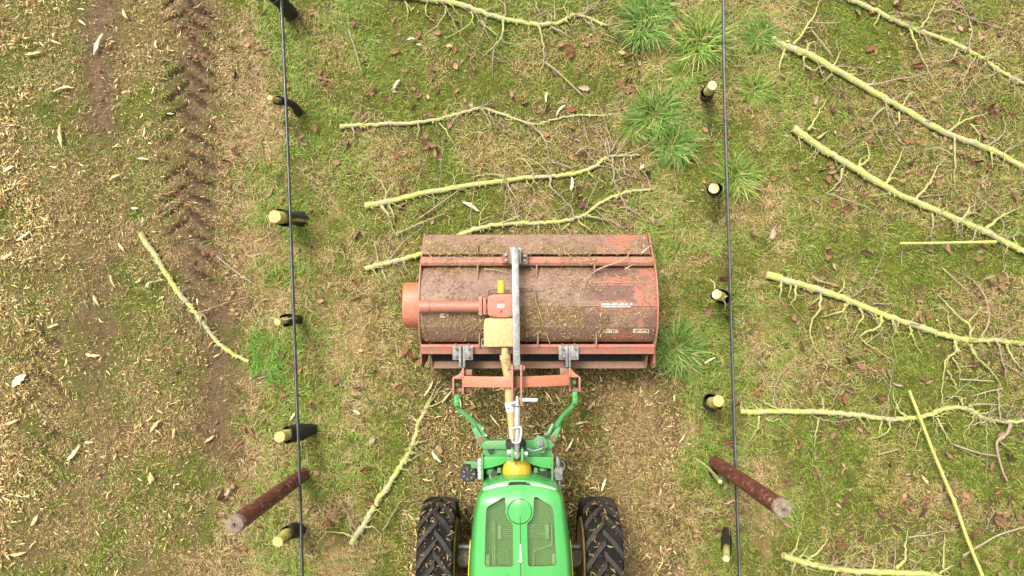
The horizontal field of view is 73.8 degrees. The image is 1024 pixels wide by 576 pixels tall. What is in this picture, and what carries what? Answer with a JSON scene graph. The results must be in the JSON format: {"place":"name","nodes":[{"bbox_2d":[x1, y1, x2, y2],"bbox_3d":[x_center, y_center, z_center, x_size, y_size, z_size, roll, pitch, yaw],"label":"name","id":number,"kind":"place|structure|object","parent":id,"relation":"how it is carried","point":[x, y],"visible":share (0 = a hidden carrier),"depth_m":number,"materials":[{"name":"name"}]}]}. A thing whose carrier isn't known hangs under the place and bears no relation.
{"place":"outdoors","nodes":[
{"label":"outdoors","id":0,"kind":"place"},
{"bbox_2d":[0,0,1023,575],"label":"ground","id":1,"kind":"structure","parent":0,"point":[202,242],"depth_m":6.31,"materials":[{"name":"soil"}]},
{"bbox_2d":[0,252,12,259],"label":"wood splinter","id":2,"kind":"object","parent":1,"relation":"on","point":[6,256],"visible":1,"depth_m":6.28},
{"bbox_2d":[12,374,26,386],"bbox_3d":[-4.502,0.845,6.230,0.076,0.026,0.166,40,88,2],"label":"wood splinter","id":3,"kind":"object","parent":1,"relation":"on","point":[17,380],"visible":1,"depth_m":6.22,"materials":[{"name":"wood"}]},
{"bbox_2d":[24,51,41,55],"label":"wood splinter","id":4,"kind":"object","parent":1,"relation":"on","point":[32,53],"visible":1,"depth_m":6.37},
{"bbox_2d":[31,514,38,525],"bbox_3d":[-4.310,2.099,6.166,0.035,0.026,0.117,30,87,2],"label":"wood splinter","id":5,"kind":"object","parent":1,"relation":"on","point":[35,519],"visible":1,"depth_m":6.16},
{"bbox_2d":[57,124,62,147],"bbox_3d":[-4.203,-1.411,6.347,0.034,0.027,0.224,-5,87,0],"label":"wood splinter","id":6,"kind":"object","parent":1,"relation":"on","point":[59,135],"visible":1,"depth_m":6.34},
{"bbox_2d":[53,85,74,92],"bbox_3d":[-4.177,-1.861,6.355,0.205,0.022,0.037,-12,87,-1],"label":"wood splinter","id":7,"kind":"object","parent":1,"relation":"on","point":[62,87],"visible":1,"depth_m":6.35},
{"bbox_2d":[67,445,80,459],"bbox_3d":[-3.986,1.503,6.207,0.036,0.024,0.175,35,87,2],"label":"wood splinter","id":8,"kind":"object","parent":1,"relation":"on","point":[72,455],"visible":1,"depth_m":6.20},
{"bbox_2d":[85,353,100,356],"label":"wood splinter","id":9,"kind":"object","parent":1,"relation":"on","point":[91,355],"visible":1,"depth_m":6.24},
{"bbox_2d":[93,33,103,54],"bbox_3d":[-3.882,-2.290,6.392,0.040,0.026,0.214,18,87,1],"label":"wood splinter","id":10,"kind":"object","parent":1,"relation":"on","point":[96,44],"visible":1,"depth_m":6.38,"materials":[{"name":"wood"}]},
{"bbox_2d":[148,472,153,484],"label":"wood splinter","id":11,"kind":"object","parent":1,"relation":"on","point":[150,478],"visible":1,"depth_m":6.17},
{"bbox_2d":[150,420,160,432],"bbox_3d":[-3.240,1.249,6.196,0.034,0.024,0.146,43,88,2],"label":"wood splinter","id":12,"kind":"object","parent":1,"relation":"on","point":[154,426],"visible":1,"depth_m":6.19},
{"bbox_2d":[138,230,249,362],"bbox_3d":[-2.949,0.108,6.261,1.514,0.101,0.603,32,87,2],"label":"cut branch","id":13,"kind":"object","parent":1,"relation":"on","point":[161,266],"visible":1,"depth_m":6.26,"materials":[{"name":"yellow plant"}]},
{"bbox_2d":[216,517,225,522],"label":"fallen leaf","id":14,"kind":"object","parent":1,"relation":"on","point":[221,519],"visible":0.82,"depth_m":6.17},
{"bbox_2d":[216,256,255,285],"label":"loose twig","id":15,"kind":"object","parent":1,"relation":"on","point":[218,257],"visible":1,"depth_m":6.27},
{"bbox_2d":[225,467,310,533],"bbox_3d":[-1.887,1.651,5.458,0.130,1.664,0.130,0,87,0],"label":"wooden post","id":16,"kind":"object","parent":1,"relation":"on","point":[240,520],"visible":0.95,"depth_m":5.07,"materials":[{"name":"brown wood"}]},
{"bbox_2d":[280,0,303,575],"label":"wire","id":17,"kind":"object","parent":16,"relation":"attached to","point":[292,292],"visible":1,"depth_m":5.94,"materials":[{"name":"metal"}]},
{"bbox_2d":[268,0,296,20],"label":"tree stump","id":18,"kind":"object","parent":1,"relation":"on","point":[289,11],"visible":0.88,"depth_m":6.23,"materials":[{"name":"plastic"}]},
{"bbox_2d":[267,95,302,116],"bbox_3d":[-2.040,-1.655,6.155,0.178,0.528,0.091,-5,87,0],"label":"tree stump","id":19,"kind":"object","parent":1,"relation":"on","point":[293,105],"visible":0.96,"depth_m":6.12,"materials":[{"name":"black plant"}]},
{"bbox_2d":[270,314,303,326],"bbox_3d":[-2.005,0.269,6.056,0.218,0.536,0.112,26,87,1],"label":"tree stump","id":20,"kind":"object","parent":1,"relation":"on","point":[284,320],"visible":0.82,"depth_m":5.95,"materials":[{"name":"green plant"}]},
{"bbox_2d":[268,209,308,226],"bbox_3d":[-1.992,-0.623,6.114,0.234,0.556,0.182,-22,87,-1],"label":"tree stump","id":21,"kind":"object","parent":1,"relation":"on","point":[280,217],"visible":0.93,"depth_m":6.01,"materials":[{"name":"yellow plant"}]},
{"bbox_2d":[273,522,305,546],"bbox_3d":[-1.932,2.136,5.961,0.134,0.552,0.195,0,87,0],"label":"tree stump","id":22,"kind":"object","parent":1,"relation":"on","point":[289,532],"visible":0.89,"depth_m":5.83,"materials":[{"name":"wood"}]},
{"bbox_2d":[274,423,317,443],"bbox_3d":[-1.885,1.274,6.006,0.237,0.544,0.160,0,87,0],"label":"tree stump","id":23,"kind":"object","parent":1,"relation":"on","point":[287,434],"visible":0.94,"depth_m":5.92,"materials":[{"name":"black plant"}]},
{"bbox_2d":[295,133,304,138],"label":"fallen leaf","id":24,"kind":"object","parent":1,"relation":"on","point":[299,135],"visible":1,"depth_m":6.33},
{"bbox_2d":[332,377,339,384],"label":"fallen leaf","id":25,"kind":"object","parent":1,"relation":"on","point":[335,381],"visible":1,"depth_m":6.23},
{"bbox_2d":[348,31,361,72],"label":"loose twig","id":26,"kind":"object","parent":1,"relation":"on","point":[355,50],"visible":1,"depth_m":6.36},
{"bbox_2d":[317,381,441,546],"bbox_3d":[-1.070,1.703,6.165,0.658,0.097,1.789,44,88,2],"label":"cut branch","id":27,"kind":"object","parent":1,"relation":"on","point":[361,528],"visible":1,"depth_m":6.15,"materials":[{"name":"yellow plant"}]},
{"bbox_2d":[365,224,433,285],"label":"cut branch","id":28,"kind":"object","parent":1,"relation":"on","point":[380,264],"visible":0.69,"depth_m":6.26,"materials":[{"name":"yellow plant"}]},
{"bbox_2d":[396,213,444,233],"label":"loose twig","id":29,"kind":"object","parent":1,"relation":"on","point":[418,224],"visible":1,"depth_m":6.28,"materials":[{"name":"wood"}]},
{"bbox_2d":[427,142,436,147],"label":"fallen leaf","id":30,"kind":"object","parent":1,"relation":"on","point":[431,144],"visible":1,"depth_m":6.30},
{"bbox_2d":[462,202,478,210],"bbox_3d":[-0.375,-0.762,6.319,0.175,0.024,0.035,31,87,2],"label":"wood splinter","id":31,"kind":"object","parent":1,"relation":"on","point":[470,205],"visible":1,"depth_m":6.31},
{"bbox_2d":[339,90,645,166],"bbox_3d":[-0.173,-1.490,6.335,2.864,0.117,0.725,0,87,0],"label":"cut branch","id":32,"kind":"object","parent":1,"relation":"on","point":[390,122],"visible":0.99,"depth_m":6.35,"materials":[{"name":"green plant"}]},
{"bbox_2d":[0,0,1023,575],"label":"grass turf","id":33,"kind":"object","parent":1,"relation":"on","point":[898,48],"depth_m":6.31,"materials":[{"name":"plant"}]},
{"bbox_2d":[389,48,398,54],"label":"fallen leaf","id":34,"kind":"object","parent":33,"relation":"on","point":[393,51],"visible":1,"depth_m":6.39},
{"bbox_2d":[401,347,407,355],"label":"fallen leaf","id":35,"kind":"object","parent":33,"relation":"on","point":[404,351],"visible":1,"depth_m":6.25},
{"bbox_2d":[406,388,414,395],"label":"fallen leaf","id":36,"kind":"object","parent":33,"relation":"on","point":[410,392],"visible":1,"depth_m":6.23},
{"bbox_2d":[420,144,428,149],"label":"fallen leaf","id":37,"kind":"object","parent":33,"relation":"on","point":[424,147],"visible":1,"depth_m":6.34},
{"bbox_2d":[420,190,458,217],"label":"loose twig","id":38,"kind":"object","parent":33,"relation":"on","point":[438,204],"visible":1,"depth_m":6.29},
{"bbox_2d":[0,0,1023,575],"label":"bark shreds","id":39,"kind":"object","parent":33,"relation":"on","point":[234,286],"visible":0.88,"depth_m":6.28,"materials":[{"name":"brown wood"}]},
{"bbox_2d":[456,152,663,256],"bbox_3d":[0.452,-0.735,6.306,1.913,0.115,0.961,5,87,0],"label":"cut branch","id":40,"kind":"object","parent":33,"relation":"on","point":[503,224],"visible":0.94,"depth_m":6.30,"materials":[{"name":"yellow plant"}]},
{"bbox_2d":[825,172,831,182],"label":"fallen leaf","id":41,"kind":"object","parent":33,"relation":"on","point":[828,177],"visible":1,"depth_m":6.33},
{"bbox_2d":[842,393,846,403],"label":"fallen leaf","id":42,"kind":"object","parent":33,"relation":"on","point":[844,397],"visible":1,"depth_m":6.21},
{"bbox_2d":[844,386,855,393],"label":"fallen leaf","id":43,"kind":"object","parent":33,"relation":"on","point":[850,390],"visible":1,"depth_m":6.21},
{"bbox_2d":[857,535,863,541],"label":"fallen leaf","id":44,"kind":"object","parent":33,"relation":"on","point":[860,539],"visible":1,"depth_m":6.16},
{"bbox_2d":[770,0,1023,193],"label":"cut branch","id":45,"kind":"object","parent":33,"relation":"on","point":[851,78],"visible":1,"depth_m":6.35,"materials":[{"name":"yellow plant"}]},
{"bbox_2d":[965,61,975,68],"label":"fallen leaf","id":46,"kind":"object","parent":33,"relation":"on","point":[973,64],"visible":1,"depth_m":6.39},
{"bbox_2d":[972,530,977,539],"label":"fallen leaf","id":47,"kind":"object","parent":33,"relation":"on","point":[974,535],"visible":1,"depth_m":6.17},
{"bbox_2d":[974,254,983,261],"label":"fallen leaf","id":48,"kind":"object","parent":33,"relation":"on","point":[981,258],"visible":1,"depth_m":6.30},
{"bbox_2d":[990,460,996,470],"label":"fallen leaf","id":49,"kind":"object","parent":33,"relation":"on","point":[992,463],"visible":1,"depth_m":6.17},
{"bbox_2d":[998,273,1004,282],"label":"fallen leaf","id":50,"kind":"object","parent":33,"relation":"on","point":[1001,277],"visible":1,"depth_m":6.27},
{"bbox_2d":[995,424,1011,480],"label":"loose twig","id":51,"kind":"object","parent":33,"relation":"on","point":[997,450],"visible":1,"depth_m":6.16,"materials":[{"name":"wood"}]},
{"bbox_2d":[0,0,1023,575],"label":"wood chips","id":52,"kind":"object","parent":1,"relation":"on","point":[20,234],"visible":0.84,"depth_m":6.24,"materials":[{"name":"wood"}]},
{"bbox_2d":[396,0,629,80],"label":"cut branch","id":53,"kind":"object","parent":1,"relation":"on","point":[479,11],"visible":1,"depth_m":6.39,"materials":[{"name":"yellow plant"}]},
{"bbox_2d":[416,380,624,575],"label":"tractor","id":54,"kind":"object","parent":1,"relation":"on","point":[520,494],"visible":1,"depth_m":5.28,"materials":[{"name":"green paint"}]},
{"bbox_2d":[419,501,622,575],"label":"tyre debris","id":55,"kind":"object","parent":54,"relation":"on","point":[449,502],"visible":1,"depth_m":5.36,"materials":[{"name":"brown wood"}]},
{"bbox_2d":[402,233,658,438],"bbox_3d":[0.140,0.366,5.776,2.130,0.945,1.713,0,87,0],"label":"flail mulcher","id":56,"kind":"object","parent":1,"relation":"on","point":[503,346],"visible":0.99,"depth_m":5.67,"materials":[{"name":"red paint"}]},
{"bbox_2d":[421,237,656,341],"bbox_3d":[0.228,0.000,5.749,1.977,0.321,0.912,0,87,0],"label":"straw debris","id":57,"kind":"object","parent":56,"relation":"on","point":[544,312],"visible":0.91,"depth_m":5.64,"materials":[{"name":"brown plant"}]},
{"bbox_2d":[595,252,628,271],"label":"loose twig","id":58,"kind":"object","parent":56,"relation":"on","point":[598,269],"visible":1,"depth_m":5.66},
{"bbox_2d":[364,79,699,235],"bbox_3d":[0.163,-1.251,6.325,3.132,0.126,1.311,-6,87,0],"label":"cut branch","id":59,"kind":"object","parent":1,"relation":"on","point":[380,203],"visible":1,"depth_m":6.31,"materials":[{"name":"yellow plant"}]},
{"bbox_2d":[100,0,1023,575],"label":"leaf litter","id":60,"kind":"object","parent":1,"relation":"on","point":[904,496],"visible":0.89,"depth_m":6.33,"materials":[{"name":"plant"}]},
{"bbox_2d":[544,61,581,94],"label":"loose twig","id":61,"kind":"object","parent":1,"relation":"on","point":[552,67],"visible":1,"depth_m":6.36,"materials":[{"name":"wood"}]},
{"bbox_2d":[559,139,566,146],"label":"fallen leaf","id":62,"kind":"object","parent":1,"relation":"on","point":[562,142],"visible":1,"depth_m":6.34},
{"bbox_2d":[565,44,573,51],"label":"fallen leaf","id":63,"kind":"object","parent":1,"relation":"on","point":[569,47],"visible":1,"depth_m":6.37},
{"bbox_2d":[566,50,574,57],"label":"fallen leaf","id":64,"kind":"object","parent":1,"relation":"on","point":[569,54],"visible":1,"depth_m":6.38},
{"bbox_2d":[566,106,576,111],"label":"fallen leaf","id":65,"kind":"object","parent":1,"relation":"on","point":[571,109],"visible":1,"depth_m":6.36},
{"bbox_2d":[579,84,589,90],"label":"fallen leaf","id":66,"kind":"object","parent":1,"relation":"on","point":[584,87],"visible":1,"depth_m":6.37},
{"bbox_2d":[580,426,590,433],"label":"fallen leaf","id":67,"kind":"object","parent":1,"relation":"on","point":[586,429],"visible":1,"depth_m":6.21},
{"bbox_2d":[612,106,655,149],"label":"grass tussock","id":68,"kind":"object","parent":1,"relation":"on","point":[623,125],"depth_m":6.34,"materials":[{"name":"plant"}]},
{"bbox_2d":[608,0,679,60],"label":"grass tussock","id":69,"kind":"object","parent":1,"relation":"on","point":[638,35],"depth_m":6.36,"materials":[{"name":"plant"}]},
{"bbox_2d":[621,79,689,145],"bbox_3d":[1.331,-1.631,6.293,0.690,0.176,0.652,3,87,0],"label":"grass tussock","id":70,"kind":"object","parent":1,"relation":"on","point":[650,104],"depth_m":6.32,"materials":[{"name":"plant"}]},
{"bbox_2d":[622,0,690,30],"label":"grass tussock","id":71,"kind":"object","parent":1,"relation":"on","point":[667,4],"depth_m":6.38,"materials":[{"name":"plant"}]},
{"bbox_2d":[673,517,678,527],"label":"fallen leaf","id":72,"kind":"object","parent":1,"relation":"on","point":[676,521],"visible":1,"depth_m":6.15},
{"bbox_2d":[645,115,708,173],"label":"grass tussock","id":73,"kind":"object","parent":1,"relation":"on","point":[665,152],"depth_m":6.31,"materials":[{"name":"plant"}]},
{"bbox_2d":[657,54,704,94],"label":"grass tussock","id":74,"kind":"object","parent":1,"relation":"on","point":[676,69],"depth_m":6.36,"materials":[{"name":"plant"}]},
{"bbox_2d":[650,310,717,386],"bbox_3d":[1.520,0.545,6.175,0.724,0.185,0.685,-41,88,-2],"label":"grass tussock","id":75,"kind":"object","parent":1,"relation":"on","point":[682,360],"depth_m":6.20,"materials":[{"name":"plant"}]},
{"bbox_2d":[664,3,750,75],"bbox_3d":[1.769,-2.319,6.307,0.833,0.228,0.769,-11,87,-1],"label":"grass tussock","id":76,"kind":"object","parent":1,"relation":"on","point":[713,38],"depth_m":6.34,"materials":[{"name":"plant"}]},
{"bbox_2d":[700,81,716,101],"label":"tree stump","id":77,"kind":"object","parent":1,"relation":"on","point":[707,92],"visible":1,"depth_m":6.03,"materials":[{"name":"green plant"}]},
{"bbox_2d":[705,308,711,317],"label":"fallen leaf","id":78,"kind":"object","parent":1,"relation":"on","point":[708,312],"visible":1,"depth_m":6.25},
{"bbox_2d":[694,457,723,483],"bbox_3d":[1.698,1.595,6.080,0.332,0.321,0.102,28,87,1],"label":"tree stump","id":79,"kind":"object","parent":1,"relation":"on","point":[713,474],"visible":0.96,"depth_m":5.96,"materials":[{"name":"wood"}]},
{"bbox_2d":[703,393,723,412],"bbox_3d":[1.767,1.015,6.013,0.244,0.540,0.148,36,88,2],"label":"tree stump","id":80,"kind":"object","parent":1,"relation":"on","point":[711,402],"visible":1,"depth_m":5.84,"materials":[{"name":"wood"}]},
{"bbox_2d":[706,183,722,195],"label":"tree stump","id":81,"kind":"object","parent":1,"relation":"on","point":[713,189],"visible":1,"depth_m":5.87,"materials":[{"name":"wood"}]},
{"bbox_2d":[710,279,730,310],"bbox_3d":[1.853,0.084,6.063,0.315,0.558,0.223,20,87,1],"label":"tree stump","id":82,"kind":"object","parent":1,"relation":"on","point":[720,296],"visible":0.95,"depth_m":5.91,"materials":[{"name":"wood"}]},
{"bbox_2d":[721,527,731,561],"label":"tree stump","id":83,"kind":"object","parent":1,"relation":"on","point":[726,543],"visible":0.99,"depth_m":5.87,"materials":[{"name":"wood"}]},
{"bbox_2d":[731,513,735,524],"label":"fallen leaf","id":84,"kind":"object","parent":1,"relation":"on","point":[733,519],"visible":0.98,"depth_m":6.15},
{"bbox_2d":[709,148,769,208],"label":"grass tussock","id":85,"kind":"object","parent":1,"relation":"on","point":[749,176],"depth_m":6.31,"materials":[{"name":"plant"}]},
{"bbox_2d":[708,456,791,517],"bbox_3d":[1.842,1.545,5.462,0.130,1.664,0.132,0,87,0],"label":"wooden post","id":86,"kind":"object","parent":1,"relation":"on","point":[774,503],"visible":0.96,"depth_m":5.09,"materials":[{"name":"brown wood"}]},
{"bbox_2d":[722,0,740,575],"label":"wire","id":87,"kind":"object","parent":86,"relation":"attached to","point":[729,276],"visible":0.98,"depth_m":5.94,"materials":[{"name":"metal"}]},
{"bbox_2d":[734,61,784,112],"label":"grass tussock","id":88,"kind":"object","parent":1,"relation":"on","point":[763,87],"depth_m":6.36,"materials":[{"name":"plant"}]},
{"bbox_2d":[736,13,787,60],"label":"grass tussock","id":89,"kind":"object","parent":1,"relation":"on","point":[769,32],"depth_m":6.38,"materials":[{"name":"plant"}]},
{"bbox_2d":[770,229,776,238],"bbox_3d":[2.411,-0.494,6.297,0.071,0.016,0.098,12,92,43],"label":"chip","id":90,"kind":"object","parent":1,"relation":"on","point":[773,234],"visible":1,"depth_m":6.30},
{"bbox_2d":[783,521,791,527],"bbox_3d":[2.488,2.136,6.169,0.098,0.016,0.046,39,112,11],"label":"chip","id":91,"kind":"object","parent":1,"relation":"on","point":[787,523],"visible":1,"depth_m":6.17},
{"bbox_2d":[810,28,832,56],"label":"loose twig","id":92,"kind":"object","parent":1,"relation":"on","point":[814,33],"visible":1,"depth_m":6.38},
{"bbox_2d":[836,544,848,549],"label":"fallen leaf","id":93,"kind":"object","parent":1,"relation":"on","point":[842,546],"visible":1,"depth_m":6.16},
{"bbox_2d":[844,204,852,211],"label":"fallen leaf","id":94,"kind":"object","parent":1,"relation":"on","point":[849,207],"visible":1,"depth_m":6.31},
{"bbox_2d":[857,363,867,369],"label":"fallen leaf","id":95,"kind":"object","parent":1,"relation":"on","point":[861,366],"visible":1,"depth_m":6.23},
{"bbox_2d":[861,250,872,255],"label":"fallen leaf","id":96,"kind":"object","parent":1,"relation":"on","point":[866,253],"visible":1,"depth_m":6.29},
{"bbox_2d":[865,45,874,51],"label":"fallen leaf","id":97,"kind":"object","parent":1,"relation":"on","point":[870,48],"visible":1,"depth_m":6.39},
{"bbox_2d":[781,467,960,575],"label":"cut branch","id":98,"kind":"object","parent":1,"relation":"on","point":[791,558],"visible":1,"depth_m":6.12,"materials":[{"name":"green plant"}]},
{"bbox_2d":[739,355,1023,481],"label":"cut branch","id":99,"kind":"object","parent":1,"relation":"on","point":[851,413],"visible":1,"depth_m":6.19,"materials":[{"name":"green plant"}]},
{"bbox_2d":[908,390,983,575],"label":"straight stick","id":100,"kind":"object","parent":99,"relation":"on","point":[960,519],"visible":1,"depth_m":6.08,"materials":[{"name":"wood"}]},
{"bbox_2d":[954,444,997,456],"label":"loose twig","id":101,"kind":"object","parent":99,"relation":"on","point":[974,451],"visible":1,"depth_m":6.16,"materials":[{"name":"wood"}]},
{"bbox_2d":[765,235,1023,403],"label":"cut branch","id":102,"kind":"object","parent":1,"relation":"on","point":[782,279],"visible":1,"depth_m":6.23,"materials":[{"name":"yellow plant"}]},
{"bbox_2d":[791,99,1023,268],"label":"cut branch","id":103,"kind":"object","parent":1,"relation":"on","point":[798,132],"visible":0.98,"depth_m":6.30,"materials":[{"name":"yellow plant"}]},
{"bbox_2d":[913,62,924,67],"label":"fallen leaf","id":104,"kind":"object","parent":1,"relation":"on","point":[921,64],"visible":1,"depth_m":6.40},
{"bbox_2d":[919,508,927,517],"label":"fallen leaf","id":105,"kind":"object","parent":1,"relation":"on","point":[924,511],"visible":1,"depth_m":6.16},
{"bbox_2d":[846,0,1023,114],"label":"cut branch","id":106,"kind":"object","parent":1,"relation":"on","point":[918,30],"visible":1,"depth_m":6.39,"materials":[{"name":"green plant"}]},
{"bbox_2d":[900,240,996,243],"bbox_3d":[3.981,-0.413,6.226,0.875,0.038,0.030,-1,87,0],"label":"straight stick","id":107,"kind":"object","parent":1,"relation":"on","point":[973,242],"visible":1,"depth_m":6.21,"materials":[{"name":"wood"}]},
{"bbox_2d":[942,267,967,291],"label":"loose twig","id":108,"kind":"object","parent":1,"relation":"on","point":[949,274],"visible":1,"depth_m":6.26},
{"bbox_2d":[964,363,978,366],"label":"fallen leaf","id":109,"kind":"object","parent":1,"relation":"on","point":[971,365],"visible":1,"depth_m":6.24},
{"bbox_2d":[959,379,993,381],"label":"loose twig","id":110,"kind":"object","parent":1,"relation":"on","point":[976,380],"visible":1,"depth_m":6.21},
{"bbox_2d":[962,526,1023,556],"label":"loose twig","id":111,"kind":"object","parent":1,"relation":"on","point":[977,546],"visible":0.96,"depth_m":6.14,"materials":[{"name":"wood"}]},
{"bbox_2d":[995,517,1003,525],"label":"fallen leaf","id":112,"kind":"object","parent":1,"relation":"on","point":[999,523],"visible":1,"depth_m":6.14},
{"bbox_2d":[1010,190,1018,200],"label":"fallen leaf","id":113,"kind":"object","parent":1,"relation":"on","point":[1014,196],"visible":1,"depth_m":6.33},
{"bbox_2d":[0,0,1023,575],"bbox_3d":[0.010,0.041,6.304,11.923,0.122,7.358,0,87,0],"label":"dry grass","id":114,"kind":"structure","parent":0,"point":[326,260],"depth_m":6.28,"materials":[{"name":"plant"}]},
{"bbox_2d":[1003,508,1010,517],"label":"fallen leaf","id":115,"kind":"object","parent":114,"relation":"on","point":[1008,513],"visible":1,"depth_m":6.17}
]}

